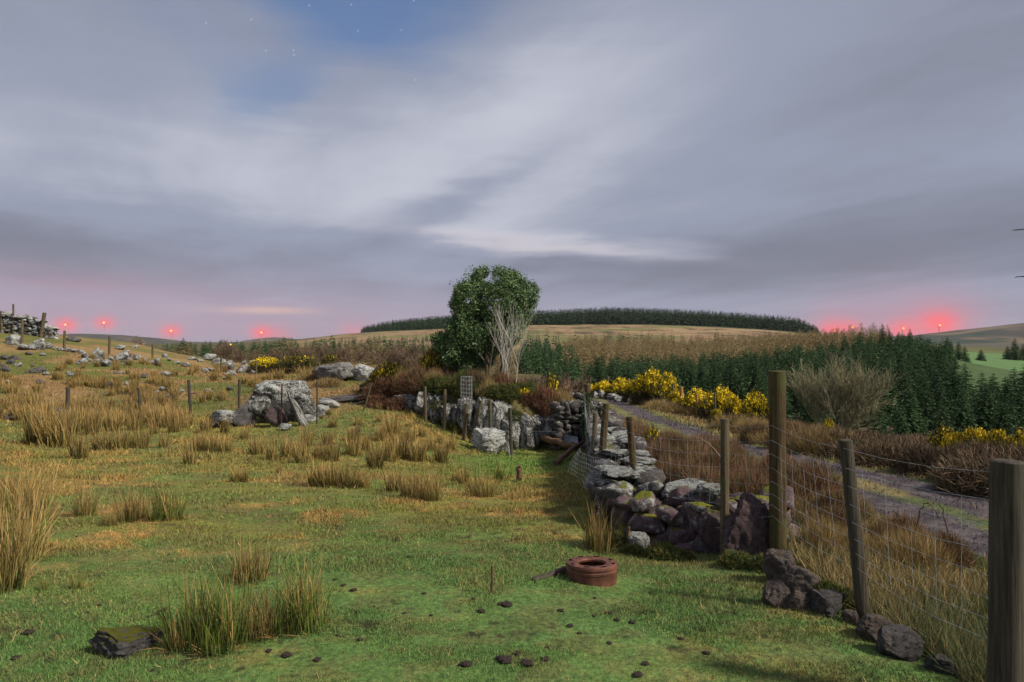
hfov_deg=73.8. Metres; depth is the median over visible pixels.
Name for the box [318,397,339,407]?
rock
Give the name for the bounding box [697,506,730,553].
boulder
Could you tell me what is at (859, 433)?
bramble thicket
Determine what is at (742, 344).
larch tree
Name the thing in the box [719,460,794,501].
bramble thicket
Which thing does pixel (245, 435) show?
rush tuft
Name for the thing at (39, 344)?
rock
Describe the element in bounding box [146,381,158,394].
rush tuft
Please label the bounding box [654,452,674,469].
bramble thicket
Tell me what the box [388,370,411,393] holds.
heather clump
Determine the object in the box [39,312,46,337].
fence post
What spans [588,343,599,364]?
larch tree
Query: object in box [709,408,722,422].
gorse bush
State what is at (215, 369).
rush tuft
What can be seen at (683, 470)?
bramble thicket
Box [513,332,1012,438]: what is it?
spruce wood
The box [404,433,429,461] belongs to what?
rush tuft
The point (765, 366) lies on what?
spruce tree
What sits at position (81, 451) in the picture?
rush tuft
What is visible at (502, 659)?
soil clod
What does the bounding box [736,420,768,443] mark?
bramble thicket
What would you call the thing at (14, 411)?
rush tuft
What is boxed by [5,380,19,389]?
rush tuft
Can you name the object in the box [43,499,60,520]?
rush tuft
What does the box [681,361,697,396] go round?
spruce tree
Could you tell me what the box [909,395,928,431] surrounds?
spruce tree
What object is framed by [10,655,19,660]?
soil clod
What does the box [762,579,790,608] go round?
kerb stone
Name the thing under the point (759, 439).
grass tussock
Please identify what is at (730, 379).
spruce tree
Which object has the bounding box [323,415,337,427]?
rush tuft
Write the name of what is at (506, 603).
soil clod
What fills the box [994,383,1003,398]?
spruce tree
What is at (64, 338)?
wire fence
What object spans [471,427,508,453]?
boulder
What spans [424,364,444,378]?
grass tussock
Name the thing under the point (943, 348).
spruce tree
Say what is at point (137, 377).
rush tuft
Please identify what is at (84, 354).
rock
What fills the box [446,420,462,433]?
leafy undergrowth clump
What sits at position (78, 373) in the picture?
rush tuft
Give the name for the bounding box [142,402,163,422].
rush tuft
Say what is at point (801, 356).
spruce tree
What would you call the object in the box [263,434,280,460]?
rush tuft
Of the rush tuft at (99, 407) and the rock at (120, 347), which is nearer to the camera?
the rush tuft at (99, 407)
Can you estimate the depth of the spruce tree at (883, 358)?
80.60 m
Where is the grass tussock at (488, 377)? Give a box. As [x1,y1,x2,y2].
[473,368,492,379]
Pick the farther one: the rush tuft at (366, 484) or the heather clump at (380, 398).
the heather clump at (380, 398)
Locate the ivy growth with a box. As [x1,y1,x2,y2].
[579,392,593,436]
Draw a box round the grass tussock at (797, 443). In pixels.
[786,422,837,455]
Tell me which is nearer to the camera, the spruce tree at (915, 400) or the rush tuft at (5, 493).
the rush tuft at (5, 493)
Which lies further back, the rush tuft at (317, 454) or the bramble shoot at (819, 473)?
the rush tuft at (317, 454)
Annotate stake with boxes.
[490,565,493,593]
[516,465,521,480]
[626,526,629,543]
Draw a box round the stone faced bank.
[391,391,563,449]
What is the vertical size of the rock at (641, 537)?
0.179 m
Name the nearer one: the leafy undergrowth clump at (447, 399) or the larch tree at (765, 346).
the leafy undergrowth clump at (447, 399)
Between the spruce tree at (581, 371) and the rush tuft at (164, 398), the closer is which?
the rush tuft at (164, 398)
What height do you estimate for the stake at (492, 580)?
0.229 m
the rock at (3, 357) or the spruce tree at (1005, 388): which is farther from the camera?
the spruce tree at (1005, 388)
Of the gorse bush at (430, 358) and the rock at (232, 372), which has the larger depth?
the rock at (232, 372)
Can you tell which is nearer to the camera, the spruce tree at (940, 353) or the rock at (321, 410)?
the rock at (321, 410)
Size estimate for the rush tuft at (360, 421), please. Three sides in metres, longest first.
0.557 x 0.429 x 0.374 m
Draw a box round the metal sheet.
[551,434,577,442]
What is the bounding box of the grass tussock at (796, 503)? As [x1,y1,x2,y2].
[791,488,806,511]
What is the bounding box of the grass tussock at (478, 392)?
[474,382,491,396]
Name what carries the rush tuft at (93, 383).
on the ground at (996, 365)
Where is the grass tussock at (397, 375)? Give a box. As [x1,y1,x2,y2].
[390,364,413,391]
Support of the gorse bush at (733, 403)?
on the ground at (996, 365)
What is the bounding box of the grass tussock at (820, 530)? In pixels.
[796,507,847,556]
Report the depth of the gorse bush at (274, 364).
35.33 m
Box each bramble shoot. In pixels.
[800,452,828,498]
[916,501,937,525]
[928,501,948,545]
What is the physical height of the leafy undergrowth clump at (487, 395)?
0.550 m
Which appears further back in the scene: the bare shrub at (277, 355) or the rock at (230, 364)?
the bare shrub at (277, 355)
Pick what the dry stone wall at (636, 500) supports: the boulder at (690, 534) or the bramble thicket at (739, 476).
the boulder at (690, 534)
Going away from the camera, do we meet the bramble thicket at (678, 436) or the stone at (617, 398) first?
the bramble thicket at (678, 436)
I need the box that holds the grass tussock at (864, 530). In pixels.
[824,515,891,546]
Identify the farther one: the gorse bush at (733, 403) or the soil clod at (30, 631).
the gorse bush at (733, 403)
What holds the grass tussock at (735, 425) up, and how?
on the ground at (996, 365)
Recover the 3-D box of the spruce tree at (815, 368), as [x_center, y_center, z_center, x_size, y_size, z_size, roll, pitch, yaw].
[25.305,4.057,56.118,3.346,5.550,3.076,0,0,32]
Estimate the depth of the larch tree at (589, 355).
145.63 m
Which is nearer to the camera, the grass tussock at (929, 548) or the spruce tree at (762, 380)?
the grass tussock at (929, 548)
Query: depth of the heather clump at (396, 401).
19.99 m
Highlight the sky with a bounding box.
[0,0,1023,341]
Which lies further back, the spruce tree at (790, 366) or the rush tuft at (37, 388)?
the spruce tree at (790, 366)
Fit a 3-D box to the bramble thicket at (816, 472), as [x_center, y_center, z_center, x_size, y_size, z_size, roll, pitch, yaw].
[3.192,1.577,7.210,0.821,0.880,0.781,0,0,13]
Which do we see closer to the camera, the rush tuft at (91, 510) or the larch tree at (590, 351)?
the rush tuft at (91, 510)
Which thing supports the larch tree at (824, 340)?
on the ground at (996, 365)
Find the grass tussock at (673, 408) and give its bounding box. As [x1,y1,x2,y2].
[655,401,698,414]
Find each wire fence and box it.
[1,320,256,373]
[2,379,371,423]
[423,386,584,454]
[485,344,490,376]
[584,370,1023,681]
[589,376,715,416]
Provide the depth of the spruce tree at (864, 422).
42.13 m
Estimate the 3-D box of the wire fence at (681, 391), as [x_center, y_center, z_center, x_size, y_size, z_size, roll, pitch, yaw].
[5.986,2.917,34.157,1.654,2.237,20.461,0,0,-11]
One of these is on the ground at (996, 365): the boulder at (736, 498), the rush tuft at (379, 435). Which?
the rush tuft at (379, 435)
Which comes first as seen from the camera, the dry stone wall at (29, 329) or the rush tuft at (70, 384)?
the rush tuft at (70, 384)
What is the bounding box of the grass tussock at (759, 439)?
[744,427,768,444]
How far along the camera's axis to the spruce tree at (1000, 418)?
27.62 m
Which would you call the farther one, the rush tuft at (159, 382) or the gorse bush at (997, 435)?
the rush tuft at (159, 382)
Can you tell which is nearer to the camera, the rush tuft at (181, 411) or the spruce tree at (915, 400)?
the rush tuft at (181, 411)
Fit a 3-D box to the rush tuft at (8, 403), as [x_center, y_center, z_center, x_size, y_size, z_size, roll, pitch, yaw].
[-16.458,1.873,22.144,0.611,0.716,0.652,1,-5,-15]
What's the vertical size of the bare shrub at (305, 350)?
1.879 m
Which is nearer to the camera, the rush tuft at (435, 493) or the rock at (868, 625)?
the rock at (868, 625)
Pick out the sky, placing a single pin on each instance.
(197, 170)
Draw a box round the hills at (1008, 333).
[892,323,1023,343]
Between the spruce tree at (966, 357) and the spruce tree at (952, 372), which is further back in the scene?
the spruce tree at (966, 357)
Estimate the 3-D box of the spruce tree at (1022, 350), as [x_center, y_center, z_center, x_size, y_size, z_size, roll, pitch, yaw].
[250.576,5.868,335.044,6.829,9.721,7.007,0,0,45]
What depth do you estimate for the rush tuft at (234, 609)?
3.63 m
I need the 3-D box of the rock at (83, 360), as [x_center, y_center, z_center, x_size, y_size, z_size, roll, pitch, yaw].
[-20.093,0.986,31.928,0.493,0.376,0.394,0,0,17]
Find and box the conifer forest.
[360,306,818,334]
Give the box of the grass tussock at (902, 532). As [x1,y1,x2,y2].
[873,522,938,559]
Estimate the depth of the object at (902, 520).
5.59 m
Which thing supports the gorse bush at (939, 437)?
on the ground at (996, 365)
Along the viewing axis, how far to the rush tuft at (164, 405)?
20.91 m
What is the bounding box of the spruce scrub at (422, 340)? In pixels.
[154,332,429,357]
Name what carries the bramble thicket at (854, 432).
on the ground at (996, 365)
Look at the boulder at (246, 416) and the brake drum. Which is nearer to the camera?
the brake drum
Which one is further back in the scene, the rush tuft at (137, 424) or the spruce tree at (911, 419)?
the spruce tree at (911, 419)
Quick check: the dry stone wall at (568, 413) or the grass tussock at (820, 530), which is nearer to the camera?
the grass tussock at (820, 530)
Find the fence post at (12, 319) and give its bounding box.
[12,304,13,333]
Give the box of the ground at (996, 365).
[0,323,1023,681]
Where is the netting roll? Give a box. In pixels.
[460,376,471,409]
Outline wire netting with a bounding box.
[568,449,609,488]
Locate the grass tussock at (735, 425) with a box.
[729,412,768,434]
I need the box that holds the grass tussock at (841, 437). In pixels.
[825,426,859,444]
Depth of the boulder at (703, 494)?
5.80 m
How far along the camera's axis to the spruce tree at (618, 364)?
100.73 m
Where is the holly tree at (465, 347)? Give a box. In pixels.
[428,262,542,376]
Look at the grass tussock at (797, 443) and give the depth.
13.00 m
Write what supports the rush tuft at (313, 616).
on the ground at (996, 365)
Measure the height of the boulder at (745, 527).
0.603 m
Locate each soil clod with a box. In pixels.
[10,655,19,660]
[21,629,34,634]
[282,651,292,658]
[313,657,321,661]
[458,660,472,666]
[495,655,511,664]
[501,600,512,606]
[513,650,520,655]
[520,658,533,666]
[541,656,549,661]
[633,671,642,677]
[641,661,649,665]
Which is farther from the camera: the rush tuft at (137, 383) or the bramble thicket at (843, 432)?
the rush tuft at (137, 383)
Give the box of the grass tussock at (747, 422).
[735,416,766,433]
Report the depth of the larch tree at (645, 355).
151.12 m
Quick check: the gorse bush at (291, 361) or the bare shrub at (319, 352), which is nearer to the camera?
the gorse bush at (291, 361)
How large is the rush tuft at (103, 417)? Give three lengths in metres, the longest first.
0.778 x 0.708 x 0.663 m
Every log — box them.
[539,434,578,450]
[553,440,584,465]
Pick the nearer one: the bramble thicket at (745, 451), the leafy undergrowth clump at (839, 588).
the leafy undergrowth clump at (839, 588)
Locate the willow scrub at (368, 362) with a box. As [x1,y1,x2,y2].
[124,335,519,378]
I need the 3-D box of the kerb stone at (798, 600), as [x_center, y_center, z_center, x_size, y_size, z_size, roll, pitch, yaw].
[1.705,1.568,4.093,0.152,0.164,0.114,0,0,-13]
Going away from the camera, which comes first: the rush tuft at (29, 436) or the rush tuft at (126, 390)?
the rush tuft at (29, 436)
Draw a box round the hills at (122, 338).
[60,334,202,342]
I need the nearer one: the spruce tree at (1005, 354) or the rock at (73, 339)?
the rock at (73, 339)
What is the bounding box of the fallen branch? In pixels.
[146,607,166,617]
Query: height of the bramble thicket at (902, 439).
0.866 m
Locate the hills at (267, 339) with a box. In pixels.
[234,337,290,342]
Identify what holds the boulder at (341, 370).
on the ground at (996, 365)
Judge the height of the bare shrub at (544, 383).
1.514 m
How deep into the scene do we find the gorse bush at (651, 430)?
11.44 m
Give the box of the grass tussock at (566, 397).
[545,385,574,405]
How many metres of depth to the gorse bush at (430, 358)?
20.83 m
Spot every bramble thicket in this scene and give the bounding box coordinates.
[394,378,412,393]
[402,363,429,387]
[438,364,459,377]
[462,367,487,395]
[486,369,513,383]
[513,374,527,382]
[637,431,666,444]
[646,436,678,461]
[649,440,683,459]
[651,433,688,448]
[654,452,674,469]
[656,453,698,484]
[661,425,685,444]
[663,468,685,484]
[666,453,707,482]
[668,454,712,481]
[674,437,713,461]
[678,432,704,451]
[679,460,735,485]
[682,448,705,464]
[688,432,707,442]
[693,461,718,478]
[694,443,737,473]
[695,434,715,451]
[699,430,719,442]
[708,436,732,455]
[718,430,743,451]
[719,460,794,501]
[729,467,768,494]
[730,445,758,462]
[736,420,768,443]
[740,452,754,463]
[754,447,794,473]
[762,474,814,506]
[763,423,810,443]
[763,424,795,448]
[763,453,800,467]
[764,419,803,431]
[767,458,834,495]
[786,472,818,507]
[787,421,812,428]
[787,426,827,452]
[787,453,843,493]
[790,507,804,528]
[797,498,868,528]
[807,484,864,509]
[809,427,865,454]
[809,485,871,514]
[813,422,849,430]
[813,426,868,443]
[814,434,878,459]
[839,426,868,435]
[848,428,879,436]
[854,433,932,447]
[854,434,910,456]
[854,437,901,468]
[854,441,910,469]
[856,429,896,444]
[856,438,932,468]
[866,520,914,543]
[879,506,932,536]
[887,437,949,478]
[892,433,930,448]
[895,435,927,442]
[910,433,933,440]
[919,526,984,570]
[926,444,1017,482]
[927,452,1007,498]
[931,431,995,459]
[950,435,1023,462]
[980,446,1023,485]
[1001,439,1023,452]
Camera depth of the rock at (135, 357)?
35.71 m
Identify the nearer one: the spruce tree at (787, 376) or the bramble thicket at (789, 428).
the bramble thicket at (789, 428)
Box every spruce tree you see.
[178,338,189,353]
[187,341,196,355]
[198,343,204,356]
[202,341,209,353]
[248,342,254,358]
[259,340,270,355]
[279,338,288,354]
[328,335,337,353]
[364,336,375,361]
[572,355,584,379]
[591,357,605,384]
[596,356,605,380]
[603,358,618,383]
[609,360,620,381]
[613,355,622,374]
[618,362,627,379]
[622,361,632,379]
[656,363,663,373]
[668,360,684,392]
[677,356,686,383]
[678,362,695,390]
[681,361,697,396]
[688,359,699,386]
[695,361,706,389]
[697,352,708,371]
[705,360,720,388]
[707,349,717,371]
[715,353,724,374]
[721,357,740,390]
[721,358,744,399]
[722,358,741,392]
[733,355,741,381]
[735,353,745,373]
[741,348,749,367]
[743,352,762,388]
[743,358,760,395]
[747,353,756,379]
[753,367,764,394]
[755,369,768,410]
[755,378,768,411]
[758,351,764,369]
[760,356,771,374]
[770,346,781,368]
[776,357,783,369]
[784,358,794,375]
[786,368,796,403]
[786,380,796,413]
[786,391,797,421]
[787,349,793,362]
[790,369,805,411]
[792,347,807,363]
[792,357,801,373]
[795,368,824,418]
[795,378,828,422]
[795,384,803,415]
[803,401,822,425]
[807,360,825,394]
[815,352,829,369]
[817,364,832,410]
[832,394,860,429]
[840,349,849,362]
[850,349,861,364]
[853,344,866,362]
[858,386,884,426]
[860,359,897,421]
[864,356,876,376]
[865,401,881,431]
[871,404,890,434]
[875,349,892,376]
[875,361,902,425]
[876,327,887,346]
[877,394,892,427]
[883,337,897,360]
[889,361,897,381]
[889,382,924,432]
[890,358,914,406]
[890,401,911,434]
[895,369,917,413]
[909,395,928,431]
[913,384,926,418]
[916,385,938,430]
[920,359,938,382]
[925,371,954,417]
[929,357,951,398]
[929,400,952,436]
[931,343,943,362]
[931,343,950,377]
[931,382,952,422]
[932,338,952,363]
[939,362,950,388]
[941,360,968,408]
[945,372,969,414]
[949,384,977,434]
[955,342,965,360]
[960,364,979,402]
[962,346,970,362]
[964,373,996,418]
[964,392,978,426]
[968,382,1004,433]
[975,350,986,360]
[987,374,1001,392]
[987,379,999,408]
[988,399,1014,438]
[990,393,1003,416]
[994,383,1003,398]
[996,376,1017,411]
[997,397,1017,433]
[999,378,1015,403]
[1002,346,1011,358]
[1004,367,1022,400]
[1006,339,1023,360]
[1009,396,1023,429]
[1010,364,1023,408]
[1012,386,1023,426]
[1014,405,1023,433]
[1017,344,1023,360]
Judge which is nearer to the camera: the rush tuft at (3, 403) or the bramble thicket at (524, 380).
the bramble thicket at (524, 380)
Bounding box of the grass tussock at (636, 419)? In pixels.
[625,413,650,429]
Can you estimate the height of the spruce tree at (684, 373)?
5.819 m
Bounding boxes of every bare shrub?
[211,339,237,360]
[226,349,261,362]
[263,347,289,359]
[286,344,315,359]
[312,343,348,361]
[334,344,371,364]
[359,344,403,367]
[382,341,428,368]
[400,349,445,370]
[510,373,540,382]
[536,375,580,396]
[555,372,594,398]
[781,349,906,430]
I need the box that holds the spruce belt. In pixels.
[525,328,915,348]
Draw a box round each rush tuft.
[0,369,7,379]
[0,377,12,390]
[0,382,13,392]
[0,394,17,408]
[0,395,8,409]
[0,404,7,417]
[0,451,64,513]
[0,459,28,502]
[0,463,48,558]
[0,473,74,563]
[0,488,62,593]
[2,371,13,379]
[2,389,25,402]
[3,440,76,521]
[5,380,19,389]
[8,381,20,394]
[9,400,24,414]
[9,401,30,414]
[11,374,21,384]
[11,404,30,421]
[13,388,69,444]
[21,394,31,404]
[21,403,39,424]
[27,392,48,406]
[30,379,44,392]
[30,398,81,446]
[30,405,84,447]
[31,400,57,413]
[33,574,49,591]
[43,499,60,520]
[49,370,60,379]
[54,364,65,370]
[58,359,68,368]
[58,371,66,379]
[59,395,91,431]
[61,393,89,406]
[64,358,71,364]
[64,375,77,384]
[64,425,96,458]
[64,476,112,516]
[64,567,88,590]
[66,378,75,387]
[73,367,84,377]
[76,374,85,382]
[76,378,84,386]
[79,406,109,434]
[80,372,93,385]
[80,409,93,424]
[85,394,107,410]
[85,401,112,410]
[86,375,98,386]
[86,420,116,451]
[94,358,100,366]
[94,404,114,427]
[96,376,108,388]
[98,395,114,410]
[98,505,122,526]
[99,373,113,382]
[100,404,126,430]
[103,481,147,523]
[105,384,116,395]
[105,395,116,406]
[107,425,135,449]
[109,376,123,389]
[109,406,126,424]
[110,361,120,369]
[110,406,132,425]
[111,357,122,365]
[112,374,120,381]
[113,383,122,394]
[113,398,134,416]
[116,395,136,410]
[119,482,153,520]
[122,382,134,394]
[122,392,136,404]
[122,393,137,406]
[124,405,146,430]
[125,357,133,365]
[126,536,250,659]
[127,369,137,379]
[128,378,139,389]
[128,382,142,397]
[128,408,141,420]
[129,422,157,449]
[132,369,141,379]
[137,356,146,364]
[137,400,156,414]
[140,379,150,391]
[140,479,179,522]
[141,405,159,423]
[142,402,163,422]
[144,408,162,427]
[144,415,163,434]
[145,391,163,405]
[145,407,157,424]
[146,373,155,383]
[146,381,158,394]
[147,372,162,384]
[151,409,168,427]
[152,390,174,405]
[154,400,180,410]
[155,379,162,386]
[155,429,171,447]
[156,409,178,427]
[157,474,200,520]
[158,611,195,651]
[162,393,180,410]
[162,555,227,638]
[163,376,177,391]
[163,386,178,396]
[163,410,185,432]
[168,367,176,376]
[169,382,180,392]
[169,390,180,401]
[169,405,190,418]
[174,406,193,425]
[176,412,190,427]
[178,441,199,464]
[178,541,263,661]
[184,429,206,451]
[187,365,195,374]
[193,389,208,402]
[195,557,273,646]
[196,413,217,432]
[200,425,230,452]
[205,389,216,399]
[208,369,219,380]
[212,364,220,372]
[215,387,226,396]
[216,391,226,401]
[216,434,234,452]
[218,418,234,433]
[225,373,232,380]
[226,520,282,586]
[226,544,258,580]
[227,463,244,482]
[229,569,287,645]
[238,465,251,482]
[239,425,251,439]
[240,373,253,384]
[241,427,269,455]
[246,372,258,386]
[252,539,329,638]
[258,370,272,380]
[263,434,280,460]
[267,366,285,379]
[271,549,347,635]
[274,540,335,620]
[275,430,307,458]
[275,462,283,473]
[287,431,321,463]
[293,362,306,376]
[297,421,314,446]
[303,456,332,486]
[307,454,342,487]
[308,436,330,461]
[319,429,336,445]
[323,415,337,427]
[324,435,349,461]
[325,453,359,488]
[340,425,367,455]
[342,465,367,488]
[343,420,361,440]
[352,415,362,425]
[357,472,370,487]
[358,434,371,449]
[359,437,388,468]
[371,420,387,440]
[374,402,381,408]
[374,412,383,421]
[375,429,400,462]
[377,406,405,435]
[382,464,407,492]
[386,424,416,458]
[394,465,426,497]
[402,421,417,440]
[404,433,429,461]
[405,417,413,426]
[406,464,435,500]
[416,425,427,436]
[416,463,447,501]
[421,432,438,450]
[429,429,452,462]
[434,433,445,443]
[442,431,458,450]
[450,470,457,480]
[451,462,471,484]
[455,468,493,496]
[475,470,498,497]
[488,453,506,479]
[571,496,633,555]
[590,509,605,552]
[612,512,631,542]
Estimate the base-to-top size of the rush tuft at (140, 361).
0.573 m
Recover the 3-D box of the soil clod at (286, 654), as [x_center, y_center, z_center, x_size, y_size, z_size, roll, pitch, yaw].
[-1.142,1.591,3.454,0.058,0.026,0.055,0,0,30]
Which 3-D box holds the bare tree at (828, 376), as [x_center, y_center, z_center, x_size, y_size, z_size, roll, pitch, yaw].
[11.120,1.878,24.437,1.543,3.580,2.426,0,0,-23]
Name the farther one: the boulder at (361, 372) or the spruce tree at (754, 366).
the spruce tree at (754, 366)
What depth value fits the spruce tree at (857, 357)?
89.62 m
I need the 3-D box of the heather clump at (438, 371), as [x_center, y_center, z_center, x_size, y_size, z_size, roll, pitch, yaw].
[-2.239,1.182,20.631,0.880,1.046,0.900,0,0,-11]
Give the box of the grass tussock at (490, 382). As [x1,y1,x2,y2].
[479,378,498,391]
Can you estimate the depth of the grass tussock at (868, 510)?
6.17 m
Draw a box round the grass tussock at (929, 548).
[874,517,957,573]
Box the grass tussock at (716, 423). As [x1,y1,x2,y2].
[706,408,752,429]
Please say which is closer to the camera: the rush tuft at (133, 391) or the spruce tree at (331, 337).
the rush tuft at (133, 391)
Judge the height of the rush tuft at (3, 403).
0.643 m
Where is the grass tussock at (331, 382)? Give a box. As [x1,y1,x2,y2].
[310,377,344,387]
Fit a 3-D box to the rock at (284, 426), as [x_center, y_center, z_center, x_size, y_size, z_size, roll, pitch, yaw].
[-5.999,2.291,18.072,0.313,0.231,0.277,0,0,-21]
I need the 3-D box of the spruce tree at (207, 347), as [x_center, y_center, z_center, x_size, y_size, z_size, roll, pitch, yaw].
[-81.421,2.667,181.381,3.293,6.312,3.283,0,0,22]
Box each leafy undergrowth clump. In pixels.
[356,381,368,393]
[414,374,445,394]
[429,394,454,410]
[434,376,453,395]
[435,416,441,425]
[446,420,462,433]
[450,369,470,398]
[465,378,488,397]
[476,383,499,399]
[490,380,521,400]
[504,408,523,423]
[512,380,523,388]
[521,377,537,400]
[582,516,610,532]
[603,528,625,548]
[618,542,644,556]
[641,539,675,561]
[665,546,696,562]
[715,549,753,569]
[745,553,763,573]
[808,578,837,595]
[826,582,854,609]
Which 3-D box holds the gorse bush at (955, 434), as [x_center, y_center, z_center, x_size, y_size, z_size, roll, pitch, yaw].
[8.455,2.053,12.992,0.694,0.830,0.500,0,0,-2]
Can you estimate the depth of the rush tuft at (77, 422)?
18.40 m
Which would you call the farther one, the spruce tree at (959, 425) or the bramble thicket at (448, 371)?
the spruce tree at (959, 425)
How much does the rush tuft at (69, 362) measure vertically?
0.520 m
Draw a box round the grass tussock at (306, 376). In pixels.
[294,368,318,380]
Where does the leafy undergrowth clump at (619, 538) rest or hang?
on the ground at (996, 365)
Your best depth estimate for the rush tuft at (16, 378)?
25.60 m
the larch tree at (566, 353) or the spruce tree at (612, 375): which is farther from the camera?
the larch tree at (566, 353)
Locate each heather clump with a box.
[356,380,381,400]
[363,392,393,407]
[372,374,400,395]
[384,392,413,411]
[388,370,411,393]
[406,375,427,396]
[430,365,446,377]
[494,371,509,384]
[519,390,539,405]
[528,390,546,408]
[529,384,558,410]
[532,384,554,409]
[536,389,560,417]
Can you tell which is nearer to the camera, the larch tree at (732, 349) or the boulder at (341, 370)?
the boulder at (341, 370)
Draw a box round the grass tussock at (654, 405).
[635,398,678,409]
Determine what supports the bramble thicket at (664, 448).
on the ground at (996, 365)
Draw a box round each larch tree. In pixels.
[561,342,571,364]
[580,340,587,359]
[584,341,595,366]
[584,352,592,369]
[586,339,596,364]
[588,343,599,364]
[599,347,607,365]
[605,348,613,364]
[608,347,615,370]
[615,341,626,360]
[627,344,639,365]
[642,343,650,358]
[645,347,657,366]
[658,343,663,364]
[684,339,693,357]
[706,341,714,358]
[717,341,726,358]
[719,338,732,360]
[726,339,737,361]
[736,337,743,356]
[736,338,745,356]
[743,341,751,356]
[760,334,772,354]
[760,336,771,357]
[772,338,780,358]
[781,336,790,352]
[802,333,810,352]
[804,332,816,353]
[808,328,819,352]
[822,331,830,351]
[830,330,842,348]
[847,326,854,348]
[855,323,867,347]
[868,322,878,342]
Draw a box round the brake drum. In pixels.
[566,556,617,586]
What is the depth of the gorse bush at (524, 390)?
18.55 m
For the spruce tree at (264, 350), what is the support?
on the ground at (996, 365)
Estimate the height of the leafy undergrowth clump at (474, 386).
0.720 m
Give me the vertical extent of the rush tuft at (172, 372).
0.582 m
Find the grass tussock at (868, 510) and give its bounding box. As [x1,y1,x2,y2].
[830,489,878,521]
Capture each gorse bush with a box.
[246,355,276,372]
[268,358,289,372]
[273,353,321,373]
[320,353,338,365]
[367,357,406,386]
[370,364,380,382]
[416,344,445,372]
[518,386,534,401]
[545,369,560,392]
[591,379,609,392]
[603,376,627,399]
[621,379,634,401]
[628,366,666,405]
[641,424,660,443]
[652,370,678,400]
[666,390,684,402]
[678,387,706,414]
[695,384,733,419]
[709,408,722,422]
[721,393,741,418]
[737,388,768,421]
[824,417,834,429]
[926,422,954,448]
[941,429,964,448]
[960,424,986,443]
[981,427,1011,446]
[1005,428,1023,448]
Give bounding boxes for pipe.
[531,566,566,580]
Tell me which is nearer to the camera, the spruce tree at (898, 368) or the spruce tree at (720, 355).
the spruce tree at (898, 368)
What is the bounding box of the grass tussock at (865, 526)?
[847,517,883,533]
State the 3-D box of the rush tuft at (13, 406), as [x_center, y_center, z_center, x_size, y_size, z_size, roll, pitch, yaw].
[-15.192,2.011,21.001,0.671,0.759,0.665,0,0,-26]
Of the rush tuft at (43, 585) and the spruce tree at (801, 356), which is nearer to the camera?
the rush tuft at (43, 585)
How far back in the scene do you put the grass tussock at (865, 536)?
5.17 m
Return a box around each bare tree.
[484,302,539,382]
[786,344,856,424]
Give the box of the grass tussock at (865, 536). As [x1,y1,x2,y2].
[835,526,891,558]
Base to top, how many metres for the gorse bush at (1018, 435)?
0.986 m
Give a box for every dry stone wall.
[0,311,59,338]
[548,392,583,450]
[583,402,801,550]
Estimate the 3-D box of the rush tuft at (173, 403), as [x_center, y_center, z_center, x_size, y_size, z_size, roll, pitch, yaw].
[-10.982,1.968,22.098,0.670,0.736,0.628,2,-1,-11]
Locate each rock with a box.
[0,355,9,359]
[0,366,10,371]
[3,414,16,419]
[5,334,19,344]
[6,359,14,363]
[18,344,30,349]
[28,338,46,349]
[29,366,46,372]
[35,379,44,383]
[46,342,52,348]
[66,336,80,341]
[76,358,87,364]
[81,351,88,357]
[88,625,167,658]
[92,347,105,358]
[100,359,111,366]
[114,351,129,359]
[115,345,125,349]
[133,354,141,359]
[154,358,159,365]
[160,371,171,376]
[181,362,190,366]
[201,368,208,372]
[203,353,216,360]
[212,358,225,364]
[219,360,234,369]
[228,370,236,375]
[235,365,248,372]
[248,394,271,418]
[264,406,287,426]
[274,380,302,387]
[279,423,291,430]
[294,392,315,414]
[304,414,318,421]
[314,404,329,416]
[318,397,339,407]
[626,531,649,548]
[692,540,712,553]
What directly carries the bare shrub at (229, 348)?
on the ground at (996, 365)
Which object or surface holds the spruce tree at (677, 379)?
on the ground at (996, 365)
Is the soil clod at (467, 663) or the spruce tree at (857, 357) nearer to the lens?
the soil clod at (467, 663)
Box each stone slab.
[287,391,307,425]
[319,394,362,401]
[503,436,513,455]
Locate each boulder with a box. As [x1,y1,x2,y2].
[209,410,237,427]
[232,401,256,426]
[252,380,311,422]
[312,362,353,380]
[349,364,374,381]
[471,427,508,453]
[612,507,627,529]
[640,496,663,534]
[661,478,705,501]
[668,505,697,542]
[696,482,719,505]
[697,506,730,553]
[720,491,768,555]
[729,495,755,501]
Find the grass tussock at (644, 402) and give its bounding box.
[639,398,651,404]
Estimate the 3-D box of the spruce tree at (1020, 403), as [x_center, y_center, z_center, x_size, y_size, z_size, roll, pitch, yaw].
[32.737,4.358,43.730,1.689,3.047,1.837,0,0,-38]
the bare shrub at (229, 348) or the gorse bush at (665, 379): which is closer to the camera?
the gorse bush at (665, 379)
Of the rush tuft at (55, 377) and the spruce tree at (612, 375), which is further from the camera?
the spruce tree at (612, 375)
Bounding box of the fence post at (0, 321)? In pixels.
[0,311,2,331]
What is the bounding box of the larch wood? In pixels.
[566,330,886,365]
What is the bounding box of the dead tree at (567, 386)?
[560,380,572,394]
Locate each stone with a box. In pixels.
[598,390,603,397]
[607,393,618,399]
[614,396,621,401]
[762,548,795,579]
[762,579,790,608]
[781,565,820,596]
[784,589,809,611]
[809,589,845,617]
[842,609,858,625]
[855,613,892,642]
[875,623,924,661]
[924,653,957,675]
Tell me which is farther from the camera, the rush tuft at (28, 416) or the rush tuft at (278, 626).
the rush tuft at (28, 416)
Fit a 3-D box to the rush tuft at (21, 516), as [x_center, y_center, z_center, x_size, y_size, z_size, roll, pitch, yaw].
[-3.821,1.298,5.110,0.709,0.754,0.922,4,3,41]
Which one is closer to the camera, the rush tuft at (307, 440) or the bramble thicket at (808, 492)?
the bramble thicket at (808, 492)

